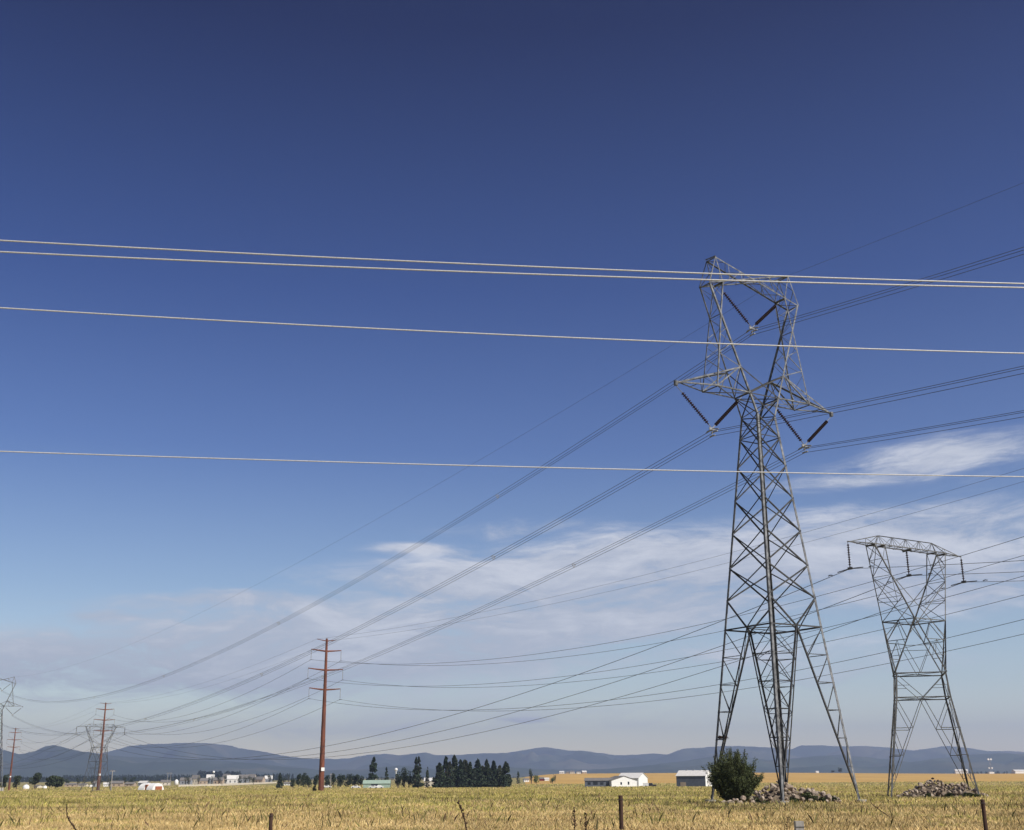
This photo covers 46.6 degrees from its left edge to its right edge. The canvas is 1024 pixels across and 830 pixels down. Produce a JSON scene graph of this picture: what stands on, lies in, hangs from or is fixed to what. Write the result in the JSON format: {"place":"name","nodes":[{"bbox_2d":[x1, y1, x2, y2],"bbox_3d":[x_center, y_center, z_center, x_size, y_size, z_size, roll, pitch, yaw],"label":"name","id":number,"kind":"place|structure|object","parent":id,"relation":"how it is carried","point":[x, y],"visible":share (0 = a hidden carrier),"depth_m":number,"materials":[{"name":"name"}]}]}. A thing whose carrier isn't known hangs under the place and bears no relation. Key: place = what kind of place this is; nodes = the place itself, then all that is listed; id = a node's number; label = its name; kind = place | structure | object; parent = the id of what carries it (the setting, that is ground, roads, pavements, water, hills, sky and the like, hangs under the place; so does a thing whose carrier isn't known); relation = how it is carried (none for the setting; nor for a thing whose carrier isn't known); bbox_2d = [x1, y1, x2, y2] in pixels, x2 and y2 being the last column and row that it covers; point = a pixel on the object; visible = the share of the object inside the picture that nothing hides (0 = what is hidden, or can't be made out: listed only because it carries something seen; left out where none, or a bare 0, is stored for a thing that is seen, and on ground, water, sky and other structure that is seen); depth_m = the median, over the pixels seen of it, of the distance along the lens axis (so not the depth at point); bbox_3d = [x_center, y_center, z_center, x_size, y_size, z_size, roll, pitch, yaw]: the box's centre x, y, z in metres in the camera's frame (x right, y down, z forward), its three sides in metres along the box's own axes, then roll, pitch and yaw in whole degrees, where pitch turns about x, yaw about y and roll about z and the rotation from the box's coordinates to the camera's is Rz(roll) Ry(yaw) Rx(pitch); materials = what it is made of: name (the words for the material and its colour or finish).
{"place":"outdoors","nodes":[
{"label":"outdoors","id":0,"kind":"place"},
{"bbox_2d":[0,801,1023,829],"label":"dry grass","id":1,"kind":"structure","parent":0,"point":[907,817],"depth_m":53.75,"materials":[{"name":"yellow plant"}]},
{"bbox_2d":[0,745,1023,779],"bbox_3d":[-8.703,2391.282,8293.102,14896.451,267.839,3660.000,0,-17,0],"label":"hills","id":2,"kind":"structure","parent":0,"point":[78,763],"depth_m":7370.99,"materials":[{"name":"blue"}]},
{"bbox_2d":[0,773,1023,826],"bbox_3d":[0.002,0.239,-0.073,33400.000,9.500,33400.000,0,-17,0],"label":"ground","id":3,"kind":"structure","parent":0,"point":[668,778],"depth_m":1115.95,"materials":[{"name":"yellow plant"}]},
{"bbox_2d":[0,774,8,787],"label":"broadleaf tree","id":4,"kind":"object","parent":3,"relation":"on","point":[5,778],"visible":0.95,"depth_m":668.59,"materials":[{"name":"green plant"}]},
{"bbox_2d":[0,677,22,790],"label":"transmission tower","id":5,"kind":"structure","parent":3,"relation":"on","point":[1,753],"depth_m":475.51,"materials":[{"name":"metal"}]},
{"bbox_2d":[6,728,21,789],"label":"power pole","id":6,"kind":"object","parent":3,"relation":"on","point":[13,747],"visible":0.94,"depth_m":593.58,"materials":[{"name":"wood"}]},
{"bbox_2d":[12,775,21,788],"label":"broadleaf tree","id":7,"kind":"object","parent":3,"relation":"on","point":[17,778],"visible":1,"depth_m":668.50,"materials":[{"name":"green plant"}]},
{"bbox_2d":[28,772,41,788],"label":"broadleaf tree","id":8,"kind":"object","parent":3,"relation":"on","point":[37,776],"visible":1,"depth_m":668.83,"materials":[{"name":"green plant"}]},
{"bbox_2d":[45,775,63,788],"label":"broadleaf tree","id":9,"kind":"object","parent":3,"relation":"on","point":[55,781],"visible":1,"depth_m":667.14,"materials":[{"name":"green plant"}]},
{"bbox_2d":[0,776,165,781],"bbox_3d":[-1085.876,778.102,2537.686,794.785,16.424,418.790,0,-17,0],"label":"woods","id":10,"kind":"object","parent":3,"relation":"on","point":[148,778],"visible":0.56,"depth_m":2456.75,"materials":[{"name":"green plant"}]},
{"bbox_2d":[76,724,124,790],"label":"transmission tower","id":11,"kind":"structure","parent":3,"relation":"on","point":[100,761],"depth_m":350.29,"materials":[{"name":"metal"}]},
{"bbox_2d":[93,702,114,789],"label":"power pole","id":12,"kind":"object","parent":3,"relation":"on","point":[102,740],"visible":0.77,"depth_m":400.86,"materials":[{"name":"wood"}]},
{"bbox_2d":[110,781,124,786],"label":"house","id":13,"kind":"structure","parent":3,"relation":"on","point":[118,783],"depth_m":810.02,"materials":[{"name":"beige"}]},
{"bbox_2d":[138,783,163,790],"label":"quonset hut","id":14,"kind":"object","parent":3,"relation":"on","point":[151,786],"visible":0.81,"depth_m":513.40,"materials":[{"name":"white paint"}]},
{"bbox_2d":[62,773,293,781],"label":"woods","id":15,"kind":"object","parent":3,"relation":"on","point":[275,777],"visible":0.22,"depth_m":2836.33,"materials":[{"name":"green plant"}]},
{"bbox_2d":[179,777,192,784],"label":"house","id":16,"kind":"structure","parent":3,"relation":"on","point":[182,780],"depth_m":1001.16,"materials":[{"name":"grey"}]},
{"bbox_2d":[198,778,207,783],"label":"house","id":17,"kind":"structure","parent":3,"relation":"on","point":[203,780],"depth_m":1030.65,"materials":[{"name":"beige"}]},
{"bbox_2d":[213,777,224,783],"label":"house","id":18,"kind":"structure","parent":3,"relation":"on","point":[215,780],"depth_m":1049.28,"materials":[{"name":"beige"}]},
{"bbox_2d":[197,770,241,777],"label":"woods","id":19,"kind":"object","parent":3,"relation":"on","point":[202,774],"visible":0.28,"depth_m":2696.96,"materials":[{"name":"green plant"}]},
{"bbox_2d":[178,782,276,786],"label":"garden wall","id":20,"kind":"structure","parent":3,"relation":"on","point":[226,784],"depth_m":876.65,"materials":[{"name":"beige paint"}]},
{"bbox_2d":[227,775,238,783],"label":"house","id":21,"kind":"structure","parent":3,"relation":"on","point":[231,779],"depth_m":1068.73,"materials":[{"name":"metal"}]},
{"bbox_2d":[239,775,249,782],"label":"house","id":22,"kind":"structure","parent":3,"relation":"on","point":[242,777],"depth_m":1193.10,"materials":[{"name":"grey"}]},
{"bbox_2d":[269,813,272,829],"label":"fence post","id":23,"kind":"object","parent":3,"relation":"on","point":[270,821],"visible":1,"depth_m":40.68,"materials":[{"name":"brown wood"}]},
{"bbox_2d":[276,773,283,787],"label":"pine tree","id":24,"kind":"object","parent":3,"relation":"on","point":[279,782],"visible":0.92,"depth_m":611.24,"materials":[{"name":"green plant"}]},
{"bbox_2d":[295,773,303,787],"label":"broadleaf tree","id":25,"kind":"object","parent":3,"relation":"on","point":[298,780],"visible":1,"depth_m":634.70,"materials":[{"name":"green plant"}]},
{"bbox_2d":[306,638,342,790],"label":"power pole","id":26,"kind":"object","parent":3,"relation":"on","point":[322,756],"visible":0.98,"depth_m":218.31,"materials":[{"name":"wood"}]},
{"bbox_2d":[105,577,904,759],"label":"conductor","id":27,"kind":"object","parent":26,"relation":"attached to","point":[551,701],"visible":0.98,"depth_m":152.92,"materials":[{"name":"metal"}]},
{"bbox_2d":[313,576,1022,685],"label":"conductor","id":28,"kind":"object","parent":26,"relation":"attached to","point":[726,649],"visible":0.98,"depth_m":130.66,"materials":[{"name":"metal"}]},
{"bbox_2d":[314,619,1023,709],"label":"conductor","id":29,"kind":"object","parent":26,"relation":"attached to","point":[718,684],"visible":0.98,"depth_m":131.54,"materials":[{"name":"metal"}]},
{"bbox_2d":[318,536,1023,663],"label":"conductor","id":30,"kind":"object","parent":26,"relation":"attached to","point":[722,619],"visible":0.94,"depth_m":133.47,"materials":[{"name":"metal"}]},
{"bbox_2d":[320,468,1023,638],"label":"shield wire","id":31,"kind":"object","parent":26,"relation":"attached to","point":[712,557],"visible":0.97,"depth_m":137.50,"materials":[{"name":"metal"}]},
{"bbox_2d":[339,481,1023,639],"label":"shield wire","id":32,"kind":"object","parent":26,"relation":"attached to","point":[717,565],"visible":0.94,"depth_m":140.59,"materials":[{"name":"metal"}]},
{"bbox_2d":[341,634,1022,710],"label":"conductor","id":33,"kind":"object","parent":26,"relation":"attached to","point":[726,691],"visible":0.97,"depth_m":137.85,"materials":[{"name":"metal"}]},
{"bbox_2d":[345,555,1023,665],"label":"conductor","id":34,"kind":"object","parent":26,"relation":"attached to","point":[683,638],"visible":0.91,"depth_m":148.85,"materials":[{"name":"metal"}]},
{"bbox_2d":[346,595,1022,687],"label":"conductor","id":35,"kind":"object","parent":26,"relation":"attached to","point":[686,667],"visible":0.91,"depth_m":147.24,"materials":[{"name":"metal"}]},
{"bbox_2d":[324,775,332,787],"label":"broadleaf tree","id":36,"kind":"object","parent":3,"relation":"on","point":[327,777],"visible":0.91,"depth_m":630.48,"materials":[{"name":"green plant"}]},
{"bbox_2d":[336,774,345,786],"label":"broadleaf tree","id":37,"kind":"object","parent":3,"relation":"on","point":[340,782],"visible":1,"depth_m":638.22,"materials":[{"name":"green plant"}]},
{"bbox_2d":[343,773,353,786],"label":"broadleaf tree","id":38,"kind":"object","parent":3,"relation":"on","point":[349,777],"visible":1,"depth_m":642.01,"materials":[{"name":"green plant"}]},
{"bbox_2d":[352,774,359,784],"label":"broadleaf tree","id":39,"kind":"object","parent":3,"relation":"on","point":[355,779],"visible":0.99,"depth_m":645.89,"materials":[{"name":"green plant"}]},
{"bbox_2d":[365,757,377,779],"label":"pine tree","id":40,"kind":"object","parent":3,"relation":"on","point":[372,768],"visible":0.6,"depth_m":631.38,"materials":[{"name":"green plant"}]},
{"bbox_2d":[363,780,390,787],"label":"shed","id":41,"kind":"structure","parent":3,"relation":"on","point":[384,783],"depth_m":582.86,"materials":[{"name":"green metal"}]},
{"bbox_2d":[395,772,401,787],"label":"broadleaf tree","id":42,"kind":"object","parent":3,"relation":"on","point":[398,780],"visible":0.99,"depth_m":584.94,"materials":[{"name":"green plant"}]},
{"bbox_2d":[289,776,515,780],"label":"woods","id":43,"kind":"object","parent":3,"relation":"on","point":[380,778],"visible":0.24,"depth_m":2492.42,"materials":[{"name":"green plant"}]},
{"bbox_2d":[400,767,409,787],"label":"broadleaf tree","id":44,"kind":"object","parent":3,"relation":"on","point":[405,779],"visible":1,"depth_m":587.80,"materials":[{"name":"green plant"}]},
{"bbox_2d":[411,757,419,787],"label":"pine tree","id":45,"kind":"object","parent":3,"relation":"on","point":[414,781],"visible":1,"depth_m":582.97,"materials":[{"name":"green plant"}]},
{"bbox_2d":[417,756,424,786],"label":"pine tree","id":46,"kind":"object","parent":3,"relation":"on","point":[418,774],"visible":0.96,"depth_m":587.74,"materials":[{"name":"green plant"}]},
{"bbox_2d":[424,767,429,787],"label":"pine tree","id":47,"kind":"object","parent":3,"relation":"on","point":[427,774],"visible":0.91,"depth_m":578.46,"materials":[{"name":"green plant"}]},
{"bbox_2d":[431,762,445,787],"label":"pine tree","id":48,"kind":"object","parent":3,"relation":"on","point":[439,766],"visible":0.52,"depth_m":573.27,"materials":[{"name":"green plant"}]},
{"bbox_2d":[435,769,446,787],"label":"pine tree","id":49,"kind":"object","parent":3,"relation":"on","point":[441,778],"visible":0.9,"depth_m":560.95,"materials":[{"name":"green plant"}]},
{"bbox_2d":[442,756,447,774],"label":"pine tree","id":50,"kind":"object","parent":3,"relation":"on","point":[445,762],"visible":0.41,"depth_m":593.98,"materials":[{"name":"green plant"}]},
{"bbox_2d":[445,761,453,786],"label":"pine tree","id":51,"kind":"object","parent":3,"relation":"on","point":[448,766],"visible":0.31,"depth_m":579.26,"materials":[{"name":"green plant"}]},
{"bbox_2d":[444,767,455,787],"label":"pine tree","id":52,"kind":"object","parent":3,"relation":"on","point":[449,780],"visible":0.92,"depth_m":562.01,"materials":[{"name":"green plant"}]},
{"bbox_2d":[450,755,457,786],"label":"pine tree","id":53,"kind":"object","parent":3,"relation":"on","point":[454,764],"visible":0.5,"depth_m":598.55,"materials":[{"name":"green plant"}]},
{"bbox_2d":[454,759,463,787],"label":"pine tree","id":54,"kind":"object","parent":3,"relation":"on","point":[458,771],"visible":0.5,"depth_m":583.33,"materials":[{"name":"green plant"}]},
{"bbox_2d":[457,800,467,829],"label":"dry stalk","id":55,"kind":"object","parent":3,"relation":"on","point":[461,809],"visible":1,"depth_m":40.77,"materials":[{"name":"brown plant"}]},
{"bbox_2d":[457,766,468,787],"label":"pine tree","id":56,"kind":"object","parent":3,"relation":"on","point":[462,781],"visible":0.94,"depth_m":563.03,"materials":[{"name":"green plant"}]},
{"bbox_2d":[466,761,471,786],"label":"pine tree","id":57,"kind":"object","parent":3,"relation":"on","point":[469,768],"visible":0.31,"depth_m":588.38,"materials":[{"name":"green plant"}]},
{"bbox_2d":[467,769,478,787],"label":"pine tree","id":58,"kind":"object","parent":3,"relation":"on","point":[473,781],"visible":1,"depth_m":564.35,"materials":[{"name":"green plant"}]},
{"bbox_2d":[473,758,481,780],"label":"pine tree","id":59,"kind":"object","parent":3,"relation":"on","point":[477,766],"visible":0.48,"depth_m":574.93,"materials":[{"name":"green plant"}]},
{"bbox_2d":[476,770,485,787],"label":"pine tree","id":60,"kind":"object","parent":3,"relation":"on","point":[482,781],"visible":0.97,"depth_m":565.04,"materials":[{"name":"green plant"}]},
{"bbox_2d":[483,759,491,787],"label":"pine tree","id":61,"kind":"object","parent":3,"relation":"on","point":[487,768],"visible":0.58,"depth_m":578.74,"materials":[{"name":"green plant"}]},
{"bbox_2d":[484,769,496,787],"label":"pine tree","id":62,"kind":"object","parent":3,"relation":"on","point":[491,782],"visible":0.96,"depth_m":565.87,"materials":[{"name":"green plant"}]},
{"bbox_2d":[491,760,497,781],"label":"pine tree","id":63,"kind":"object","parent":3,"relation":"on","point":[493,768],"visible":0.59,"depth_m":598.19,"materials":[{"name":"green plant"}]},
{"bbox_2d":[495,765,502,786],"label":"pine tree","id":64,"kind":"object","parent":3,"relation":"on","point":[499,772],"visible":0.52,"depth_m":582.99,"materials":[{"name":"green plant"}]},
{"bbox_2d":[497,772,508,787],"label":"pine tree","id":65,"kind":"object","parent":3,"relation":"on","point":[503,780],"visible":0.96,"depth_m":566.89,"materials":[{"name":"green plant"}]},
{"bbox_2d":[502,761,512,786],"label":"pine tree","id":66,"kind":"object","parent":3,"relation":"on","point":[505,768],"visible":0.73,"depth_m":602.21,"materials":[{"name":"green plant"}]},
{"bbox_2d":[0,786,1023,814],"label":"field weeds","id":67,"kind":"object","parent":3,"relation":"on","point":[181,798],"visible":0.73,"depth_m":103.30,"materials":[{"name":"plant"}]},
{"bbox_2d":[0,785,1023,829],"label":"tall weeds","id":68,"kind":"object","parent":3,"relation":"on","point":[475,814],"visible":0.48,"depth_m":63.78,"materials":[{"name":"yellow plant"}]},
{"bbox_2d":[0,781,1023,792],"bbox_3d":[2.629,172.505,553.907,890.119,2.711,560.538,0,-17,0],"label":"meadow grass","id":69,"kind":"structure","parent":3,"relation":"on","point":[268,787],"depth_m":585.33,"materials":[{"name":"yellow plant"}]},
{"bbox_2d":[584,778,611,786],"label":"house","id":70,"kind":"structure","parent":3,"relation":"on","point":[597,782],"depth_m":574.97,"materials":[{"name":"grey stone"}]},
{"bbox_2d":[618,795,623,829],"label":"fence post","id":71,"kind":"object","parent":3,"relation":"on","point":[621,822],"visible":1,"depth_m":41.67,"materials":[{"name":"brown wood"}]},
{"bbox_2d":[609,776,636,786],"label":"house","id":72,"kind":"structure","parent":3,"relation":"on","point":[624,781],"depth_m":573.62,"materials":[{"name":"white paint"}]},
{"bbox_2d":[619,773,647,785],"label":"barn","id":73,"kind":"structure","parent":3,"relation":"on","point":[641,778],"depth_m":595.62,"materials":[{"name":"white paint"}]},
{"bbox_2d":[676,769,711,786],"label":"barn","id":74,"kind":"structure","parent":3,"relation":"on","point":[693,778],"depth_m":493.81,"materials":[{"name":"white metal"}]},
{"bbox_2d":[701,748,763,803],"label":"bush","id":75,"kind":"object","parent":3,"relation":"on","point":[730,777],"visible":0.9,"depth_m":83.29,"materials":[{"name":"green plant"}]},
{"bbox_2d":[674,255,866,803],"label":"transmission tower","id":76,"kind":"structure","parent":3,"relation":"on","point":[781,755],"depth_m":94.24,"materials":[{"name":"metal"}]},
{"bbox_2d":[2,432,711,735],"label":"conductor bundle","id":77,"kind":"object","parent":76,"relation":"attached to","point":[435,586],"visible":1,"depth_m":128.37,"materials":[{"name":"metal"}]},
{"bbox_2d":[5,332,751,702],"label":"conductor bundle","id":78,"kind":"object","parent":76,"relation":"attached to","point":[457,518],"visible":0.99,"depth_m":138.09,"materials":[{"name":"metal"}]},
{"bbox_2d":[39,286,768,673],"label":"shield wire","id":79,"kind":"object","parent":76,"relation":"attached to","point":[509,442],"visible":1,"depth_m":142.92,"materials":[{"name":"metal"}]},
{"bbox_2d":[17,448,804,735],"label":"conductor bundle","id":80,"kind":"object","parent":76,"relation":"attached to","point":[490,602],"visible":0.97,"depth_m":136.28,"materials":[{"name":"metal"}]},
{"bbox_2d":[712,366,1023,435],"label":"conductor bundle","id":81,"kind":"object","parent":76,"relation":"attached to","point":[873,400],"visible":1,"depth_m":79.45,"materials":[{"name":"metal"}]},
{"bbox_2d":[752,247,1023,334],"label":"conductor bundle","id":82,"kind":"object","parent":76,"relation":"attached to","point":[894,289],"visible":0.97,"depth_m":86.38,"materials":[{"name":"metal"}]},
{"bbox_2d":[783,183,1021,277],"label":"shield wire","id":83,"kind":"object","parent":76,"relation":"attached to","point":[911,227],"visible":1,"depth_m":90.97,"materials":[{"name":"metal"}]},
{"bbox_2d":[804,410,1023,452],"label":"conductor bundle","id":84,"kind":"object","parent":76,"relation":"attached to","point":[918,430],"visible":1,"depth_m":88.70,"materials":[{"name":"metal"}]},
{"bbox_2d":[745,788,833,802],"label":"rubble mound","id":85,"kind":"object","parent":3,"relation":"on","point":[776,796],"visible":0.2,"depth_m":84.89,"materials":[{"name":"stone"}]},
{"bbox_2d":[800,792,817,801],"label":"shrub","id":86,"kind":"object","parent":85,"relation":"on","point":[806,795],"visible":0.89,"depth_m":84.52,"materials":[{"name":"green plant"}]},
{"bbox_2d":[794,821,804,829],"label":"fence post","id":87,"kind":"object","parent":3,"relation":"on","point":[798,825],"visible":1,"depth_m":24.51,"materials":[{"name":"grey wood"}]},
{"bbox_2d":[828,535,987,796],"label":"transmission tower","id":88,"kind":"structure","parent":3,"relation":"on","point":[895,673],"depth_m":108.55,"materials":[{"name":"metal"}]},
{"bbox_2d":[83,570,846,759],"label":"conductor","id":89,"kind":"object","parent":88,"relation":"hanging from","point":[522,693],"visible":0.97,"depth_m":145.12,"materials":[{"name":"metal"}]},
{"bbox_2d":[126,583,960,759],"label":"conductor","id":90,"kind":"object","parent":88,"relation":"hanging from","point":[585,706],"visible":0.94,"depth_m":160.02,"materials":[{"name":"metal"}]},
{"bbox_2d":[854,560,1023,568],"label":"conductor","id":91,"kind":"object","parent":88,"relation":"hanging from","point":[945,564],"visible":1,"depth_m":97.81,"materials":[{"name":"metal"}]},
{"bbox_2d":[913,571,1023,575],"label":"conductor","id":92,"kind":"object","parent":88,"relation":"hanging from","point":[971,573],"visible":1,"depth_m":104.64,"materials":[{"name":"metal"}]},
{"bbox_2d":[903,784,982,797],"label":"rubble mound","id":93,"kind":"object","parent":3,"relation":"on","point":[929,788],"visible":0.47,"depth_m":102.14,"materials":[{"name":"stone"}]},
{"bbox_2d":[980,799,987,829],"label":"fence post","id":94,"kind":"object","parent":3,"relation":"on","point":[984,817],"visible":1,"depth_m":38.80,"materials":[{"name":"brown wood"}]},
{"bbox_2d":[0,251,1023,287],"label":"overhead wire","id":95,"kind":"object","parent":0,"point":[502,272],"visible":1,"depth_m":17.47,"materials":[{"name":"metal"}]},
{"bbox_2d":[0,240,1023,283],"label":"overhead wire","id":96,"kind":"object","parent":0,"point":[502,265],"visible":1,"depth_m":17.17,"materials":[{"name":"metal"}]},
{"bbox_2d":[0,307,1023,353],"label":"overhead wire","id":97,"kind":"object","parent":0,"point":[501,334],"visible":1,"depth_m":17.01,"materials":[{"name":"metal"}]},
{"bbox_2d":[0,451,1023,476],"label":"overhead wire","id":98,"kind":"object","parent":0,"point":[503,466],"visible":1,"depth_m":16.29,"materials":[{"name":"metal"}]},
{"bbox_2d":[0,0,1023,758],"label":"sky","id":99,"kind":"structure","parent":0,"point":[762,137],"materials":[{"name":"blue"}]},
{"bbox_2d":[102,743,1023,769],"bbox_3d":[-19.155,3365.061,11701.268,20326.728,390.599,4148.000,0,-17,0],"label":"mountains","id":100,"kind":"structure","parent":0,"point":[543,758],"depth_m":11126.17,"materials":[{"name":"blue stone"}]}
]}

